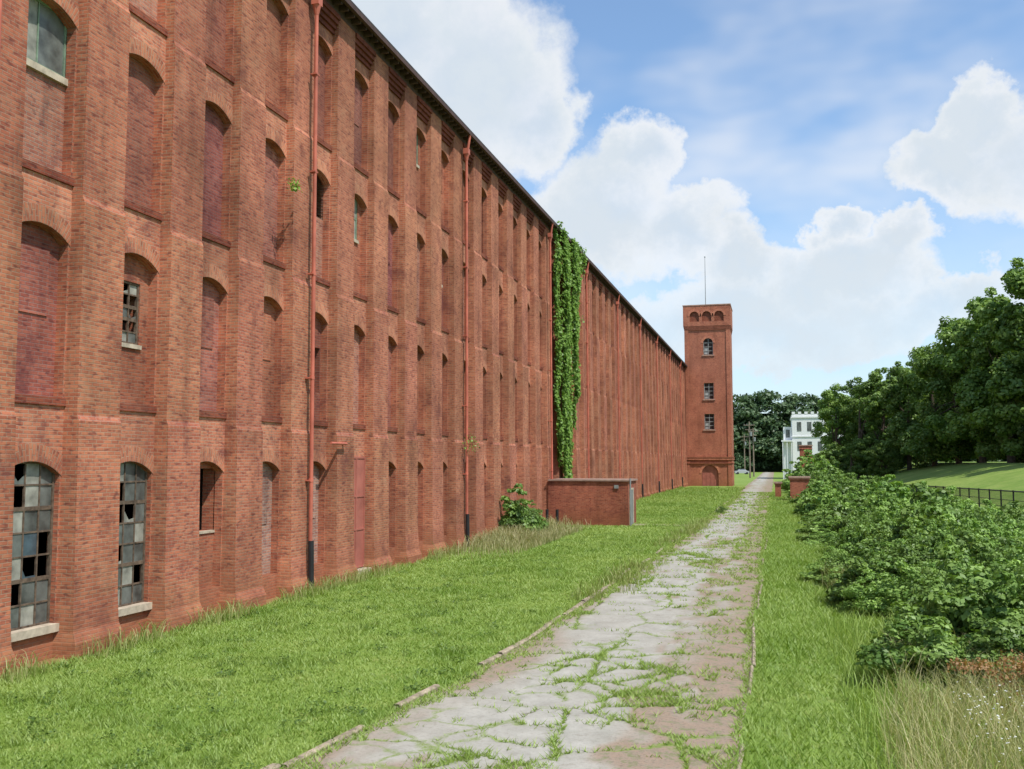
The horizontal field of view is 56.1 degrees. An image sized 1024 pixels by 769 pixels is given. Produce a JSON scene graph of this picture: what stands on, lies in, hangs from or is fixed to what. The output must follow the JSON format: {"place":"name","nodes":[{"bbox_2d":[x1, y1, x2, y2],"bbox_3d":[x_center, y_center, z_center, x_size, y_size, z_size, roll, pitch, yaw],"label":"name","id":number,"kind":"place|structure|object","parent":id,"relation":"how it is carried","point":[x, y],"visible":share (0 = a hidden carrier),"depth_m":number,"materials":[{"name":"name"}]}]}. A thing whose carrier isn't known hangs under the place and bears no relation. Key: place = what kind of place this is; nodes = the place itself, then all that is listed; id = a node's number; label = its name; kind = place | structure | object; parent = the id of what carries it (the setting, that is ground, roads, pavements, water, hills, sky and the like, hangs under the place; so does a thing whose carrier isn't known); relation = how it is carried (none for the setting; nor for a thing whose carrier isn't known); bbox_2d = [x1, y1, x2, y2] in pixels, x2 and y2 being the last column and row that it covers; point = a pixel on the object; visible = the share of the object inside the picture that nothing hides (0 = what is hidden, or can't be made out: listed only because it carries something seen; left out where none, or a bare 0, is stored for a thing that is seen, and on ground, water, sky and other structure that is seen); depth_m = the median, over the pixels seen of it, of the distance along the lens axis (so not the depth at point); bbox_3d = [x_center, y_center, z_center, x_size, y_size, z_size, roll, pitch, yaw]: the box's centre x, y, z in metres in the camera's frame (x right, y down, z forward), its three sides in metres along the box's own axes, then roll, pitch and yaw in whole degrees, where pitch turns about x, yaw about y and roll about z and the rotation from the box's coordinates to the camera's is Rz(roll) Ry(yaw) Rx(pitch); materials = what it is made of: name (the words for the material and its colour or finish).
{"place":"outdoors","nodes":[
{"label":"outdoors","id":0,"kind":"place"},
{"bbox_2d":[0,519,555,684],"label":"tall grass","id":1,"kind":"structure","parent":0,"point":[357,576],"depth_m":22.49,"materials":[{"name":"green plant"}]},
{"bbox_2d":[0,462,1023,768],"bbox_3d":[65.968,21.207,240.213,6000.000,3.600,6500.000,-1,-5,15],"label":"ground","id":2,"kind":"structure","parent":0,"point":[988,474],"depth_m":17.66,"materials":[{"name":"green plant"}]},
{"bbox_2d":[11,0,642,666],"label":"walls","id":3,"kind":"structure","parent":2,"relation":"on","point":[39,424],"depth_m":25.47,"materials":[{"name":"red brick"}]},
{"bbox_2d":[11,284,202,605],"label":"interior","id":4,"kind":"object","parent":3,"relation":"attached to","point":[18,490],"visible":0.02,"depth_m":19.09,"materials":[{"name":"black"}]},
{"bbox_2d":[11,0,417,630],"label":"window frames","id":5,"kind":"structure","parent":3,"relation":"attached to","point":[359,510],"depth_m":20.99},
{"bbox_2d":[10,0,416,628],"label":"window panes","id":6,"kind":"object","parent":5,"relation":"in","point":[50,50],"visible":0.43,"depth_m":18.89,"materials":[{"name":"grey glass"}]},
{"bbox_2d":[11,58,442,641],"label":"sills","id":7,"kind":"structure","parent":3,"relation":"attached to","point":[51,628],"depth_m":19.02,"materials":[{"name":"stone"}]},
{"bbox_2d":[15,0,498,588],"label":"infill panels","id":8,"kind":"object","parent":3,"relation":"attached to","point":[39,246],"visible":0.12,"depth_m":24.18,"materials":[{"name":"red brick"}]},
{"bbox_2d":[15,0,683,475],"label":"arches","id":9,"kind":"structure","parent":3,"relation":"attached to","point":[329,20],"depth_m":26.83,"materials":[{"name":"red brick"}]},
{"bbox_2d":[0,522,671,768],"bbox_3d":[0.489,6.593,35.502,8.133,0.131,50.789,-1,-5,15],"label":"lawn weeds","id":10,"kind":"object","parent":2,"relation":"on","point":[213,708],"visible":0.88,"depth_m":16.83,"materials":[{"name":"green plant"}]},
{"bbox_2d":[0,0,687,678],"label":"pilasters","id":11,"kind":"object","parent":2,"relation":"on","point":[86,596],"visible":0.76,"depth_m":27.34,"materials":[{"name":"red brick"}]},
{"bbox_2d":[0,0,1,50],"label":"downpipe","id":12,"kind":"object","parent":11,"relation":"attached to","point":[0,21],"depth_m":16.99,"materials":[{"name":"red metal"}]},
{"bbox_2d":[287,178,302,192],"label":"ivy","id":13,"kind":"object","parent":11,"relation":"attached to","point":[294,186],"visible":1,"depth_m":27.17,"materials":[{"name":"green plant"}]},
{"bbox_2d":[305,0,322,588],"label":"downpipe","id":14,"kind":"object","parent":11,"relation":"attached to","point":[317,5],"visible":0.94,"depth_m":28.40,"materials":[{"name":"red metal"}]},
{"bbox_2d":[330,442,347,444],"bbox_3d":[-5.606,1.843,29.964,0.545,0.090,1.145,-1,-5,15],"label":"vent pipe","id":15,"kind":"object","parent":11,"relation":"attached to","point":[338,443],"visible":0.97,"depth_m":29.79,"materials":[{"name":"metal"}]},
{"bbox_2d":[462,135,470,547],"bbox_3d":[-2.006,-2.088,42.632,0.348,18.460,0.280,-1,-5,15],"label":"downpipe","id":16,"kind":"object","parent":11,"relation":"attached to","point":[466,152],"visible":0.99,"depth_m":42.63,"materials":[{"name":"red metal"}]},
{"bbox_2d":[462,428,479,451],"bbox_3d":[-1.801,2.477,42.068,0.571,1.211,1.580,-1,-5,15],"label":"ivy","id":17,"kind":"object","parent":16,"relation":"attached to","point":[470,442],"visible":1,"depth_m":42.11,"materials":[{"name":"green plant"}]},
{"bbox_2d":[548,223,552,478],"bbox_3d":[2.401,-0.805,58.688,0.348,18.460,0.280,-1,-5,15],"label":"downpipe","id":18,"kind":"object","parent":11,"relation":"attached to","point":[550,235],"visible":0.94,"depth_m":58.76,"materials":[{"name":"red metal"}]},
{"bbox_2d":[552,221,587,477],"bbox_3d":[3.866,-0.627,63.177,0.988,18.746,8.274,-1,-5,15],"label":"ivy","id":19,"kind":"object","parent":11,"relation":"attached to","point":[564,435],"visible":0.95,"depth_m":61.60,"materials":[{"name":"green plant"}]},
{"bbox_2d":[585,262,589,477],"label":"downpipe","id":20,"kind":"object","parent":11,"relation":"attached to","point":[586,302],"visible":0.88,"depth_m":70.19,"materials":[{"name":"red metal"}]},
{"bbox_2d":[616,295,620,478],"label":"downpipe","id":21,"kind":"object","parent":11,"relation":"attached to","point":[617,328],"visible":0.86,"depth_m":84.10,"materials":[{"name":"red metal"}]},
{"bbox_2d":[639,318,643,497],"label":"downpipe","id":22,"kind":"object","parent":11,"relation":"attached to","point":[641,408],"visible":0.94,"depth_m":97.98,"materials":[{"name":"red metal"}]},
{"bbox_2d":[655,336,659,492],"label":"downpipe","id":23,"kind":"object","parent":11,"relation":"attached to","point":[657,413],"visible":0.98,"depth_m":111.92,"materials":[{"name":"red metal"}]},
{"bbox_2d":[669,350,672,489],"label":"downpipe","id":24,"kind":"object","parent":11,"relation":"attached to","point":[670,418],"visible":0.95,"depth_m":125.90,"materials":[{"name":"red metal"}]},
{"bbox_2d":[679,361,682,485],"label":"downpipe","id":25,"kind":"object","parent":11,"relation":"attached to","point":[681,421],"visible":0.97,"depth_m":139.78,"materials":[{"name":"red metal"}]},
{"bbox_2d":[119,368,685,514],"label":"walls","id":26,"kind":"structure","parent":2,"relation":"on","point":[128,509],"depth_m":68.96,"materials":[{"name":"red brick"}]},
{"bbox_2d":[325,0,686,367],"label":"roof","id":27,"kind":"structure","parent":26,"relation":"on","point":[355,18],"depth_m":41.14,"materials":[{"name":"black metal"}]},
{"bbox_2d":[406,514,591,566],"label":"tall grass","id":28,"kind":"structure","parent":2,"relation":"on","point":[514,538],"depth_m":43.32,"materials":[{"name":"green plant"}]},
{"bbox_2d":[261,480,753,768],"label":"kerb","id":29,"kind":"structure","parent":2,"relation":"on","point":[434,687],"depth_m":15.46,"materials":[{"name":"concrete"}]},
{"bbox_2d":[499,498,542,530],"bbox_3d":[0.453,6.550,48.225,2.235,1.760,2.801,0,-5,2],"label":"bush","id":30,"kind":"object","parent":2,"relation":"on","point":[536,512],"visible":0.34,"depth_m":47.48,"materials":[{"name":"green plant"}]},
{"bbox_2d":[498,483,548,532],"bbox_3d":[0.142,6.204,48.127,2.908,2.526,3.110,-2,-5,20],"label":"bush","id":31,"kind":"object","parent":2,"relation":"on","point":[525,520],"visible":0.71,"depth_m":47.42,"materials":[{"name":"green plant"}]},
{"bbox_2d":[546,478,637,525],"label":"brick outbuilding","id":32,"kind":"structure","parent":2,"relation":"on","point":[603,501],"depth_m":56.95,"materials":[{"name":"brick"}]},
{"bbox_2d":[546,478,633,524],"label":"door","id":33,"kind":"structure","parent":32,"relation":"in","point":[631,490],"depth_m":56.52,"materials":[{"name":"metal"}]},
{"bbox_2d":[566,516,713,601],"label":"tall grass","id":34,"kind":"structure","parent":2,"relation":"on","point":[627,578],"depth_m":31.52,"materials":[{"name":"plant"}]},
{"bbox_2d":[682,256,734,485],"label":"brick tower","id":35,"kind":"structure","parent":2,"relation":"on","point":[708,329],"depth_m":148.73,"materials":[{"name":"brick"}]},
{"bbox_2d":[703,341,713,428],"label":"window frames","id":36,"kind":"structure","parent":35,"relation":"in","point":[706,350],"depth_m":148.99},
{"bbox_2d":[702,466,717,485],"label":"door","id":37,"kind":"structure","parent":35,"relation":"in","point":[709,474],"depth_m":147.94,"materials":[{"name":"red metal"}]},
{"bbox_2d":[715,504,727,512],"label":"bush","id":38,"kind":"object","parent":2,"relation":"on","point":[721,509],"visible":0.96,"depth_m":69.83,"materials":[{"name":"green plant"}]},
{"bbox_2d":[734,469,748,473],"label":"parked car","id":39,"kind":"object","parent":2,"relation":"on","point":[737,471],"visible":0.87,"depth_m":280.29,"materials":[{"name":"paint"}]},
{"bbox_2d":[740,434,747,473],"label":"utility pole","id":40,"kind":"object","parent":2,"relation":"on","point":[744,449],"visible":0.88,"depth_m":290.91,"materials":[{"name":"brown wood"}]},
{"bbox_2d":[744,422,752,477],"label":"utility pole","id":41,"kind":"object","parent":2,"relation":"on","point":[749,429],"visible":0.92,"depth_m":217.79,"materials":[{"name":"brown wood"}]},
{"bbox_2d":[748,428,757,476],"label":"utility pole","id":42,"kind":"object","parent":2,"relation":"on","point":[753,435],"visible":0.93,"depth_m":236.96,"materials":[{"name":"brown wood"}]},
{"bbox_2d":[736,484,772,768],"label":"kerb","id":43,"kind":"structure","parent":2,"relation":"on","point":[750,672],"depth_m":17.93,"materials":[{"name":"concrete"}]},
{"bbox_2d":[774,482,781,496],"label":"brick gate pier","id":44,"kind":"structure","parent":2,"relation":"on","point":[777,489],"depth_m":99.70,"materials":[{"name":"red brick"}]},
{"bbox_2d":[781,466,807,489],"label":"bush","id":45,"kind":"object","parent":2,"relation":"on","point":[785,485],"visible":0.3,"depth_m":114.28,"materials":[{"name":"green plant"}]},
{"bbox_2d":[788,476,809,498],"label":"brick gate pier","id":46,"kind":"structure","parent":2,"relation":"on","point":[798,484],"depth_m":90.64,"materials":[{"name":"red brick"}]},
{"bbox_2d":[782,456,816,479],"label":"bush","id":47,"kind":"object","parent":2,"relation":"on","point":[802,462],"visible":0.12,"depth_m":123.97,"materials":[{"name":"green plant"}]},
{"bbox_2d":[798,445,812,467],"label":"brick gate pier","id":48,"kind":"structure","parent":2,"relation":"on","point":[802,448],"depth_m":133.67,"materials":[{"name":"red brick"}]},
{"bbox_2d":[799,464,819,478],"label":"bush","id":49,"kind":"object","parent":2,"relation":"on","point":[813,466],"visible":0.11,"depth_m":106.22,"materials":[{"name":"green plant"}]},
{"bbox_2d":[793,449,829,470],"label":"bush","id":50,"kind":"object","parent":2,"relation":"on","point":[813,456],"visible":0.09,"depth_m":127.33,"materials":[{"name":"green plant"}]},
{"bbox_2d":[812,460,839,478],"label":"bush","id":51,"kind":"object","parent":2,"relation":"on","point":[825,470],"visible":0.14,"depth_m":112.20,"materials":[{"name":"green plant"}]},
{"bbox_2d":[814,444,845,469],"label":"bush","id":52,"kind":"object","parent":2,"relation":"on","point":[829,447],"visible":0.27,"depth_m":162.85,"materials":[{"name":"green plant"}]},
{"bbox_2d":[817,450,842,473],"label":"bush","id":53,"kind":"object","parent":2,"relation":"on","point":[830,457],"visible":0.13,"depth_m":130.49,"materials":[{"name":"green plant"}]},
{"bbox_2d":[810,383,858,457],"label":"deciduous tree","id":54,"kind":"object","parent":2,"relation":"on","point":[829,404],"visible":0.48,"depth_m":171.65,"materials":[{"name":"green plant"}]},
{"bbox_2d":[812,554,858,599],"bbox_3d":[9.948,5.771,29.377,2.000,0.775,8.566,-1,-5,15],"label":"bush","id":55,"kind":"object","parent":2,"relation":"on","point":[829,581],"depth_m":28.66,"materials":[{"name":"green plant"}]},
{"bbox_2d":[825,404,854,471],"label":"deciduous tree","id":56,"kind":"object","parent":2,"relation":"on","point":[830,429],"visible":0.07,"depth_m":182.87,"materials":[{"name":"green plant"}]},
{"bbox_2d":[839,443,867,476],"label":"bush","id":57,"kind":"object","parent":2,"relation":"on","point":[857,469],"visible":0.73,"depth_m":157.34,"materials":[{"name":"green plant"}]},
{"bbox_2d":[830,376,890,477],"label":"deciduous tree","id":58,"kind":"object","parent":2,"relation":"on","point":[864,389],"visible":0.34,"depth_m":165.86,"materials":[{"name":"green plant"}]},
{"bbox_2d":[733,388,1006,469],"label":"distant woods","id":59,"kind":"object","parent":2,"relation":"on","point":[747,407],"visible":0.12,"depth_m":336.45,"materials":[{"name":"green plant"}]},
{"bbox_2d":[850,367,906,472],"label":"deciduous tree","id":60,"kind":"object","parent":2,"relation":"on","point":[871,409],"visible":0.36,"depth_m":157.50,"materials":[{"name":"green plant"}]},
{"bbox_2d":[861,440,897,476],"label":"bush","id":61,"kind":"object","parent":2,"relation":"on","point":[877,453],"visible":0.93,"depth_m":148.63,"materials":[{"name":"green plant"}]},
{"bbox_2d":[846,372,912,465],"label":"deciduous tree","id":62,"kind":"object","parent":2,"relation":"on","point":[857,395],"visible":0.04,"depth_m":171.65,"materials":[{"name":"green plant"}]},
{"bbox_2d":[870,619,904,666],"bbox_3d":[7.154,4.805,17.901,0.999,0.893,1.143,-2,-5,28],"label":"bush","id":63,"kind":"object","parent":2,"relation":"on","point":[885,620],"visible":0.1,"depth_m":17.84,"materials":[{"name":"green plant"}]},
{"bbox_2d":[877,361,928,469],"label":"deciduous tree","id":64,"kind":"object","parent":2,"relation":"on","point":[892,398],"visible":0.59,"depth_m":148.96,"materials":[{"name":"green plant"}]},
{"bbox_2d":[783,467,1023,699],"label":"shrub thicket","id":65,"kind":"object","parent":2,"relation":"on","point":[961,558],"visible":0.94,"depth_m":23.92,"materials":[{"name":"green plant"}]},
{"bbox_2d":[893,585,926,606],"bbox_3d":[8.765,4.674,19.619,1.508,1.310,1.613,4,-6,-39],"label":"bush","id":66,"kind":"object","parent":2,"relation":"on","point":[912,604],"visible":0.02,"depth_m":19.70,"materials":[{"name":"green plant"}]},
{"bbox_2d":[816,604,1023,768],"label":"tall grass","id":67,"kind":"structure","parent":2,"relation":"on","point":[857,632],"depth_m":14.96,"materials":[{"name":"green plant"}]},
{"bbox_2d":[893,366,954,463],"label":"deciduous tree","id":68,"kind":"object","parent":2,"relation":"on","point":[941,459],"visible":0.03,"depth_m":157.60,"materials":[{"name":"green plant"}]},
{"bbox_2d":[898,345,951,468],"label":"deciduous tree","id":69,"kind":"object","parent":2,"relation":"on","point":[906,439],"visible":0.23,"depth_m":144.17,"materials":[{"name":"green plant"}]},
{"bbox_2d":[908,631,951,665],"bbox_3d":[7.394,4.765,16.892,1.042,0.920,1.171,-4,-6,44],"label":"bush","id":70,"kind":"object","parent":2,"relation":"on","point":[949,634],"visible":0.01,"depth_m":16.72,"materials":[{"name":"green plant"}]},
{"bbox_2d":[865,629,1023,768],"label":"tall grass","id":71,"kind":"structure","parent":2,"relation":"on","point":[953,715],"depth_m":12.60,"materials":[{"name":"beige plant"}]},
{"bbox_2d":[908,316,992,463],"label":"deciduous tree","id":72,"kind":"object","parent":2,"relation":"on","point":[926,438],"visible":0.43,"depth_m":135.08,"materials":[{"name":"green plant"}]},
{"bbox_2d":[893,484,1023,506],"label":"metal fence","id":73,"kind":"object","parent":2,"relation":"on","point":[1001,499],"visible":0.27,"depth_m":62.59,"materials":[{"name":"black metal"}]},
{"bbox_2d":[943,397,978,462],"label":"deciduous tree","id":74,"kind":"object","parent":2,"relation":"on","point":[972,457],"depth_m":145.80,"materials":[{"name":"green plant"}]},
{"bbox_2d":[924,296,1006,462],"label":"deciduous tree","id":75,"kind":"object","parent":2,"relation":"on","point":[958,354],"visible":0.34,"depth_m":127.19,"materials":[{"name":"green plant"}]},
{"bbox_2d":[946,649,1023,713],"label":"dead fern","id":76,"kind":"object","parent":2,"relation":"on","point":[987,669],"visible":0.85,"depth_m":14.37,"materials":[{"name":"brown plant"}]},
{"bbox_2d":[950,286,1023,462],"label":"deciduous tree","id":77,"kind":"object","parent":2,"relation":"on","point":[972,394],"visible":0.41,"depth_m":119.55,"materials":[{"name":"green plant"}]},
{"bbox_2d":[953,681,1023,761],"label":"wildflowers","id":78,"kind":"object","parent":2,"relation":"on","point":[997,715],"visible":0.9,"depth_m":12.20,"materials":[{"name":"plant"}]},
{"bbox_2d":[969,257,1023,455],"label":"deciduous tree","id":79,"kind":"object","parent":2,"relation":"on","point":[1005,386],"visible":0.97,"depth_m":110.01,"materials":[{"name":"green plant"}]},
{"bbox_2d":[985,367,1023,462],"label":"deciduous tree","id":80,"kind":"object","parent":2,"relation":"on","point":[990,428],"visible":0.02,"depth_m":123.08,"materials":[{"name":"green plant"}]},
{"bbox_2d":[1007,327,1023,413],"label":"deciduous tree","id":81,"kind":"object","parent":2,"relation":"on","point":[1020,357],"visible":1,"depth_m":106.38,"materials":[{"name":"green plant"}]},
{"bbox_2d":[284,472,773,768],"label":"road","id":82,"kind":"structure","parent":0,"point":[435,719],"depth_m":15.81,"materials":[{"name":"concrete"}]},
{"bbox_2d":[352,0,1023,412],"label":"sky","id":83,"kind":"structure","parent":0,"point":[846,176],"materials":[{"name":"blue"}]},
{"bbox_2d":[781,411,842,478],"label":"white building","id":84,"kind":"structure","parent":0,"point":[796,433],"depth_m":205.75,"materials":[{"name":"paint"}]},
{"bbox_2d":[786,422,831,450],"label":"windows","id":85,"kind":"structure","parent":84,"relation":"in","point":[809,426],"depth_m":205.54,"materials":[{"name":"grey glass"}]},
{"bbox_2d":[733,413,1006,471],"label":"wooded hill","id":86,"kind":"structure","parent":0,"point":[778,468],"depth_m":345.39,"materials":[{"name":"green plant"}]}
]}

